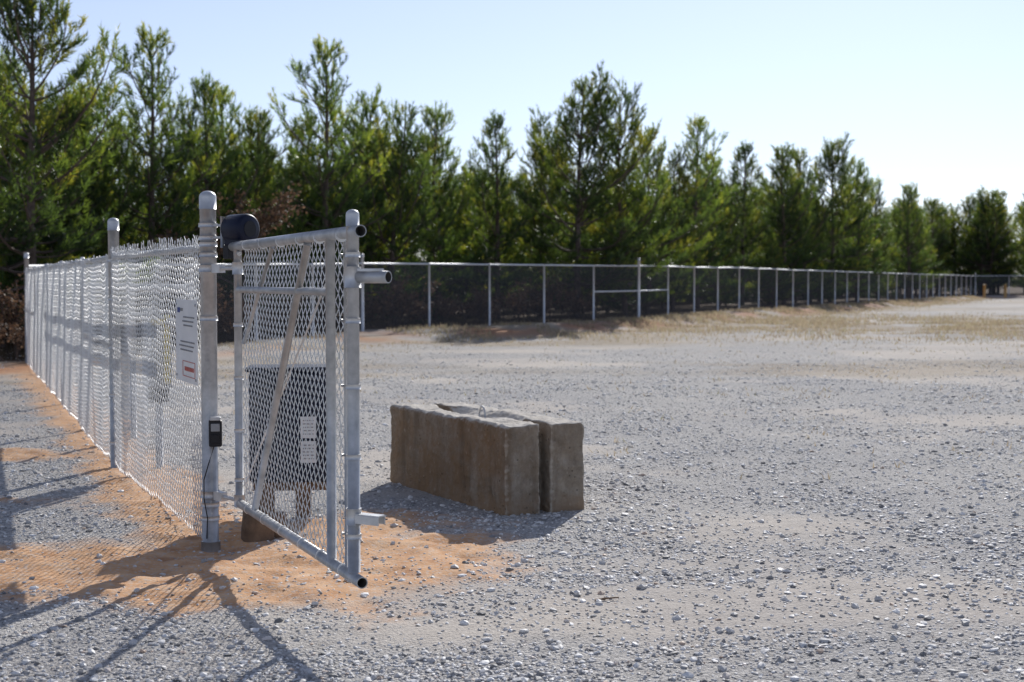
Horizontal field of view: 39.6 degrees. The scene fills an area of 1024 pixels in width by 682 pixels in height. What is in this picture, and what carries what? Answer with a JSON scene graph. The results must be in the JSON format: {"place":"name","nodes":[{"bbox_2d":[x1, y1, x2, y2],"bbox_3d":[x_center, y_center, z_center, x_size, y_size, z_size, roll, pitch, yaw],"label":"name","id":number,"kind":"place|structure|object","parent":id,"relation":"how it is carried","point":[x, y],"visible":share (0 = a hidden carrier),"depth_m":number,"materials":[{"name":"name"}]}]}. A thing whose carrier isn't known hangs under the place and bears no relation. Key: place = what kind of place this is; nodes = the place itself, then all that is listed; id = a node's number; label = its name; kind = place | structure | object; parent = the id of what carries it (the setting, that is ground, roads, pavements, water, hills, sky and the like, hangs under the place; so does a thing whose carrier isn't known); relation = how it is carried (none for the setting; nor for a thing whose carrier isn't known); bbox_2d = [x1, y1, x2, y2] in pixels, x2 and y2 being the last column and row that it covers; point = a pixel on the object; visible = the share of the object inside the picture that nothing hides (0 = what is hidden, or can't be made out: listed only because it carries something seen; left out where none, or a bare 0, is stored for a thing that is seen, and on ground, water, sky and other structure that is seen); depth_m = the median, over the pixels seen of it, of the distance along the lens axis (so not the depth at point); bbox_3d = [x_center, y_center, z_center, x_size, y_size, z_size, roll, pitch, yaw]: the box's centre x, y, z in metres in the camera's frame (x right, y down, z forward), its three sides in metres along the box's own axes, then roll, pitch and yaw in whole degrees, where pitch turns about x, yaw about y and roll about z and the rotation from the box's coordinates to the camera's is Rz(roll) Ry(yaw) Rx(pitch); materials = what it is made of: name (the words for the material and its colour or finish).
{"place":"outdoors","nodes":[
{"label":"outdoors","id":0,"kind":"place"},
{"bbox_2d":[0,283,1023,681],"bbox_3d":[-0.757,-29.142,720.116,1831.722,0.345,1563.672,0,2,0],"label":"ground","id":1,"kind":"structure","parent":0,"point":[114,575],"depth_m":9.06,"materials":[{"name":"grey gravel"}]},
{"bbox_2d":[0,291,24,342],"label":"dry shrub","id":2,"kind":"object","parent":1,"relation":"on","point":[3,325],"visible":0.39,"depth_m":28.13,"materials":[{"name":"brown plant"}]},
{"bbox_2d":[0,318,66,361],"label":"dry shrub","id":3,"kind":"object","parent":1,"relation":"on","point":[19,337],"visible":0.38,"depth_m":26.81,"materials":[{"name":"brown plant"}]},
{"bbox_2d":[0,273,97,356],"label":"dry shrub","id":4,"kind":"object","parent":1,"relation":"on","point":[4,299],"visible":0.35,"depth_m":28.35,"materials":[{"name":"brown plant"}]},
{"bbox_2d":[0,7,101,311],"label":"pine tree","id":5,"kind":"object","parent":1,"relation":"on","point":[82,252],"visible":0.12,"depth_m":33.89,"materials":[{"name":"green plant"}]},
{"bbox_2d":[17,293,102,351],"bbox_3d":[-9.384,-0.382,29.406,1.767,1.372,1.825,-1,3,-25],"label":"dry shrub","id":6,"kind":"object","parent":1,"relation":"on","point":[68,317],"visible":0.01,"depth_m":29.20,"materials":[{"name":"brown plant"}]},
{"bbox_2d":[0,0,160,348],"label":"pine tree","id":7,"kind":"object","parent":1,"relation":"on","point":[79,110],"visible":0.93,"depth_m":30.58,"materials":[{"name":"green plant"}]},
{"bbox_2d":[40,82,173,309],"bbox_3d":[-10.530,-3.286,36.198,4.284,6.690,3.440,-3,1,-38],"label":"pine tree","id":8,"kind":"object","parent":1,"relation":"on","point":[109,166],"visible":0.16,"depth_m":35.67,"materials":[{"name":"green plant"}]},
{"bbox_2d":[24,191,220,551],"bbox_3d":[-5.446,-0.108,17.351,0.232,2.301,19.642,-1,3,-22],"label":"chain link fence","id":9,"kind":"object","parent":1,"relation":"on","point":[43,290],"visible":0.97,"depth_m":10.86,"materials":[{"name":"metal"}]},
{"bbox_2d":[175,299,197,385],"bbox_3d":[-1.974,0.000,8.612,0.010,0.500,0.660,-1,3,-24],"label":"warning sign","id":10,"kind":"object","parent":9,"relation":"attached to","point":[186,344],"visible":1,"depth_m":8.59,"materials":[{"name":"metal"}]},
{"bbox_2d":[203,416,221,538],"bbox_3d":[-1.739,0.798,8.267,0.111,0.716,0.068,0,2,-8],"label":"keypad box","id":11,"kind":"object","parent":9,"relation":"attached to","point":[215,431],"visible":1,"depth_m":8.23,"materials":[{"name":"black plastic"}]},
{"bbox_2d":[198,214,259,258],"bbox_3d":[-1.616,-0.602,8.201,0.441,0.258,0.212,2,3,45],"label":"gate operator","id":12,"kind":"object","parent":9,"relation":"attached to","point":[237,227],"visible":0.86,"depth_m":8.12,"materials":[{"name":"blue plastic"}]},
{"bbox_2d":[199,209,391,588],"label":"swing gate","id":13,"kind":"structure","parent":9,"relation":"attached to","point":[354,276],"depth_m":6.76,"materials":[{"name":"metal"}]},
{"bbox_2d":[93,292,175,347],"bbox_3d":[-8.163,-0.466,31.389,2.689,1.330,2.554,1,3,23],"label":"dry shrub","id":14,"kind":"object","parent":1,"relation":"on","point":[101,326],"visible":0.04,"depth_m":30.96,"materials":[{"name":"brown plant"}]},
{"bbox_2d":[75,284,195,437],"bbox_3d":[-4.450,0.165,15.871,0.072,1.625,12.091,-1,3,-21],"label":"pipe barrier","id":15,"kind":"object","parent":1,"relation":"on","point":[143,286],"visible":0.06,"depth_m":13.91,"materials":[{"name":"metal"}]},
{"bbox_2d":[141,310,175,466],"bbox_3d":[-2.860,0.455,11.570,0.220,1.410,0.442,-1,3,-27],"label":"utility box","id":16,"kind":"object","parent":1,"relation":"on","point":[162,379],"visible":0.26,"depth_m":11.49,"materials":[{"name":"grey paint"}]},
{"bbox_2d":[90,20,231,305],"bbox_3d":[-9.418,-4.094,36.341,4.139,8.280,3.504,0,2,20],"label":"pine tree","id":17,"kind":"object","parent":1,"relation":"on","point":[152,218],"visible":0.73,"depth_m":36.22,"materials":[{"name":"green plant"}]},
{"bbox_2d":[139,66,263,336],"bbox_3d":[-8.451,-3.755,38.490,3.614,7.378,3.210,0,2,-11],"label":"pine tree","id":18,"kind":"object","parent":1,"relation":"on","point":[204,88],"visible":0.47,"depth_m":38.25,"materials":[{"name":"green plant"}]},
{"bbox_2d":[154,262,264,335],"bbox_3d":[-7.551,-0.895,33.300,2.617,1.966,2.534,1,3,29],"label":"dry shrub","id":19,"kind":"object","parent":1,"relation":"on","point":[225,324],"visible":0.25,"depth_m":33.46,"materials":[{"name":"brown plant"}]},
{"bbox_2d":[175,80,283,332],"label":"pine tree","id":20,"kind":"object","parent":1,"relation":"on","point":[225,91],"visible":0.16,"depth_m":40.44,"materials":[{"name":"green plant"}]},
{"bbox_2d":[155,181,306,325],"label":"dry oak tree","id":21,"kind":"object","parent":1,"relation":"on","point":[274,211],"visible":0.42,"depth_m":35.28,"materials":[{"name":"brown plant"}]},
{"bbox_2d":[171,109,308,332],"bbox_3d":[-7.247,-3.363,39.868,4.219,6.398,3.922,1,3,25],"label":"pine tree","id":22,"kind":"object","parent":1,"relation":"on","point":[266,177],"visible":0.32,"depth_m":39.64,"materials":[{"name":"green plant"}]},
{"bbox_2d":[217,303,273,338],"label":"dry shrub","id":23,"kind":"object","parent":1,"relation":"on","point":[232,330],"visible":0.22,"depth_m":35.55,"materials":[{"name":"brown plant"}]},
{"bbox_2d":[241,506,286,541],"bbox_3d":[-1.486,1.139,8.591,0.313,0.310,0.195,-2,3,-39],"label":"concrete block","id":24,"kind":"object","parent":1,"relation":"on","point":[253,529],"visible":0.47,"depth_m":8.48,"materials":[{"name":"brown concrete"}]},
{"bbox_2d":[253,284,324,334],"bbox_3d":[-5.909,-0.844,37.527,1.738,1.349,1.794,2,3,39],"label":"dry shrub","id":25,"kind":"object","parent":1,"relation":"on","point":[285,313],"visible":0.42,"depth_m":37.32,"materials":[{"name":"brown plant"}]},
{"bbox_2d":[245,364,336,517],"bbox_3d":[-1.450,0.723,9.389,0.580,1.120,0.380,0,2,-6],"label":"control cabinet","id":26,"kind":"object","parent":1,"relation":"on","point":[305,430],"visible":0.38,"depth_m":9.22,"materials":[{"name":"grey metal"}]},
{"bbox_2d":[262,116,372,325],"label":"pine tree","id":27,"kind":"object","parent":1,"relation":"on","point":[299,145],"visible":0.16,"depth_m":43.60,"materials":[{"name":"green plant"}]},
{"bbox_2d":[257,33,399,327],"bbox_3d":[-5.685,-4.665,41.606,4.420,8.710,3.750,3,6,30],"label":"pine tree","id":28,"kind":"object","parent":1,"relation":"on","point":[324,186],"visible":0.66,"depth_m":41.34,"materials":[{"name":"green plant"}]},
{"bbox_2d":[307,82,448,322],"bbox_3d":[-5.321,-4.500,46.493,5.612,7.851,4.760,3,3,37],"label":"pine tree","id":29,"kind":"object","parent":1,"relation":"on","point":[365,108],"visible":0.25,"depth_m":45.56,"materials":[{"name":"green plant"}]},
{"bbox_2d":[308,98,452,322],"bbox_3d":[-3.887,-4.111,44.890,4.530,7.220,4.593,2,3,39],"label":"pine tree","id":30,"kind":"object","parent":1,"relation":"on","point":[407,205],"visible":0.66,"depth_m":44.69,"materials":[{"name":"green plant"}]},
{"bbox_2d":[359,287,432,326],"bbox_3d":[-3.407,-0.991,41.461,2.367,1.170,2.248,-1,3,-22],"label":"dry shrub","id":31,"kind":"object","parent":1,"relation":"on","point":[413,307],"visible":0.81,"depth_m":41.08,"materials":[{"name":"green plant"}]},
{"bbox_2d":[364,269,440,326],"bbox_3d":[-3.204,-1.279,41.562,2.302,1.730,2.229,0,2,3],"label":"dry shrub","id":32,"kind":"object","parent":1,"relation":"on","point":[397,287],"visible":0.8,"depth_m":41.14,"materials":[{"name":"brown plant"}]},
{"bbox_2d":[413,293,465,324],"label":"dry shrub","id":33,"kind":"object","parent":1,"relation":"on","point":[445,311],"visible":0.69,"depth_m":43.22,"materials":[{"name":"brown plant"}]},
{"bbox_2d":[380,100,498,319],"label":"pine tree","id":34,"kind":"object","parent":1,"relation":"on","point":[439,273],"visible":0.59,"depth_m":47.45,"materials":[{"name":"green plant"}]},
{"bbox_2d":[451,286,503,323],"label":"dry shrub","id":35,"kind":"object","parent":1,"relation":"on","point":[480,303],"visible":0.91,"depth_m":43.76,"materials":[{"name":"brown plant"}]},
{"bbox_2d":[390,402,583,515],"bbox_3d":[-0.225,0.798,10.274,0.621,0.674,1.872,-1,3,-29],"label":"concrete block","id":36,"kind":"object","parent":1,"relation":"on","point":[507,462],"depth_m":9.62,"materials":[{"name":"concrete"}]},
{"bbox_2d":[454,108,542,318],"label":"pine tree","id":37,"kind":"object","parent":1,"relation":"on","point":[508,236],"visible":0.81,"depth_m":49.56,"materials":[{"name":"green plant"}]},
{"bbox_2d":[0,44,1023,347],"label":"distant pine trees","id":38,"kind":"object","parent":1,"relation":"on","point":[982,246],"visible":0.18,"depth_m":74.01,"materials":[{"name":"green plant"}]},
{"bbox_2d":[29,254,1023,340],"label":"boundary fence","id":39,"kind":"object","parent":1,"relation":"on","point":[362,264],"visible":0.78,"depth_m":48.28,"materials":[{"name":"metal"}]},
{"bbox_2d":[501,269,570,320],"bbox_3d":[1.024,-1.569,47.658,2.301,1.786,2.376,-1,3,-19],"label":"dry shrub","id":40,"kind":"object","parent":1,"relation":"on","point":[554,285],"visible":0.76,"depth_m":47.73,"materials":[{"name":"brown plant"}]},
{"bbox_2d":[525,287,592,319],"bbox_3d":[1.600,-1.279,47.997,2.356,1.165,2.237,0,2,-5],"label":"dry shrub","id":41,"kind":"object","parent":1,"relation":"on","point":[578,305],"visible":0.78,"depth_m":47.65,"materials":[{"name":"brown plant"}]},
{"bbox_2d":[501,105,627,315],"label":"pine tree","id":42,"kind":"object","parent":1,"relation":"on","point":[534,157],"visible":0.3,"depth_m":52.64,"materials":[{"name":"green plant"}]},
{"bbox_2d":[560,281,611,317],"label":"dry shrub","id":43,"kind":"object","parent":1,"relation":"on","point":[590,297],"visible":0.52,"depth_m":50.26,"materials":[{"name":"brown plant"}]},
{"bbox_2d":[507,60,673,317],"bbox_3d":[3.295,-5.309,50.009,5.683,9.082,5.817,-2,3,-36],"label":"pine tree","id":44,"kind":"object","parent":1,"relation":"on","point":[588,136],"visible":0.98,"depth_m":49.62,"materials":[{"name":"green plant"}]},
{"bbox_2d":[595,597,618,600],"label":"fallen twig","id":45,"kind":"object","parent":1,"relation":"on","point":[604,598],"visible":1,"depth_m":6.89,"materials":[{"name":"brown wood"}]},
{"bbox_2d":[572,75,688,315],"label":"pine tree","id":46,"kind":"object","parent":1,"relation":"on","point":[638,191],"visible":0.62,"depth_m":51.05,"materials":[{"name":"green plant"}]},
{"bbox_2d":[598,126,715,313],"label":"pine tree","id":47,"kind":"object","parent":1,"relation":"on","point":[675,283],"visible":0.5,"depth_m":55.87,"materials":[{"name":"green plant"}]},
{"bbox_2d":[644,142,724,309],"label":"pine tree","id":48,"kind":"object","parent":1,"relation":"on","point":[679,171],"visible":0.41,"depth_m":61.75,"materials":[{"name":"green plant"}]},
{"bbox_2d":[667,111,745,307],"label":"pine tree","id":49,"kind":"object","parent":1,"relation":"on","point":[697,156],"visible":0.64,"depth_m":65.33,"materials":[{"name":"green plant"}]},
{"bbox_2d":[664,155,759,306],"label":"pine tree","id":50,"kind":"object","parent":1,"relation":"on","point":[731,241],"visible":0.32,"depth_m":69.41,"materials":[{"name":"green plant"}]},
{"bbox_2d":[705,139,783,304],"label":"pine tree","id":51,"kind":"object","parent":1,"relation":"on","point":[747,166],"visible":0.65,"depth_m":72.36,"materials":[{"name":"green plant"}]},
{"bbox_2d":[745,141,832,303],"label":"pine tree","id":52,"kind":"object","parent":1,"relation":"on","point":[787,180],"visible":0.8,"depth_m":77.08,"materials":[{"name":"green plant"}]},
{"bbox_2d":[752,147,857,302],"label":"pine tree","id":53,"kind":"object","parent":1,"relation":"on","point":[829,295],"visible":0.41,"depth_m":81.13,"materials":[{"name":"green plant"}]},
{"bbox_2d":[784,130,900,301],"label":"pine tree","id":54,"kind":"object","parent":1,"relation":"on","point":[841,172],"visible":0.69,"depth_m":85.17,"materials":[{"name":"green plant"}]},
{"bbox_2d":[817,156,893,300],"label":"pine tree","id":55,"kind":"object","parent":1,"relation":"on","point":[877,254],"visible":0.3,"depth_m":91.21,"materials":[{"name":"green plant"}]},
{"bbox_2d":[840,178,903,299],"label":"pine tree","id":56,"kind":"object","parent":1,"relation":"on","point":[877,197],"visible":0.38,"depth_m":97.42,"materials":[{"name":"green plant"}]},
{"bbox_2d":[881,182,943,297],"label":"pine tree","id":57,"kind":"object","parent":1,"relation":"on","point":[909,268],"visible":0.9,"depth_m":107.30,"materials":[{"name":"green plant"}]},
{"bbox_2d":[983,284,985,297],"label":"marker post","id":58,"kind":"object","parent":1,"relation":"on","point":[984,290],"visible":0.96,"depth_m":121.83,"materials":[{"name":"beige paint"}]},
{"bbox_2d":[1004,284,1006,297],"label":"marker post","id":59,"kind":"object","parent":1,"relation":"on","point":[1005,290],"visible":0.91,"depth_m":125.34,"materials":[{"name":"orange paint"}]},
{"bbox_2d":[0,0,1023,281],"label":"sky","id":60,"kind":"structure","parent":0,"point":[930,93],"materials":[{"name":"blue"}]},
{"bbox_2d":[66,295,1023,478],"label":"dry grass","id":61,"kind":"structure","parent":0,"point":[957,326],"depth_m":45.17,"materials":[{"name":"beige plant"}]}
]}

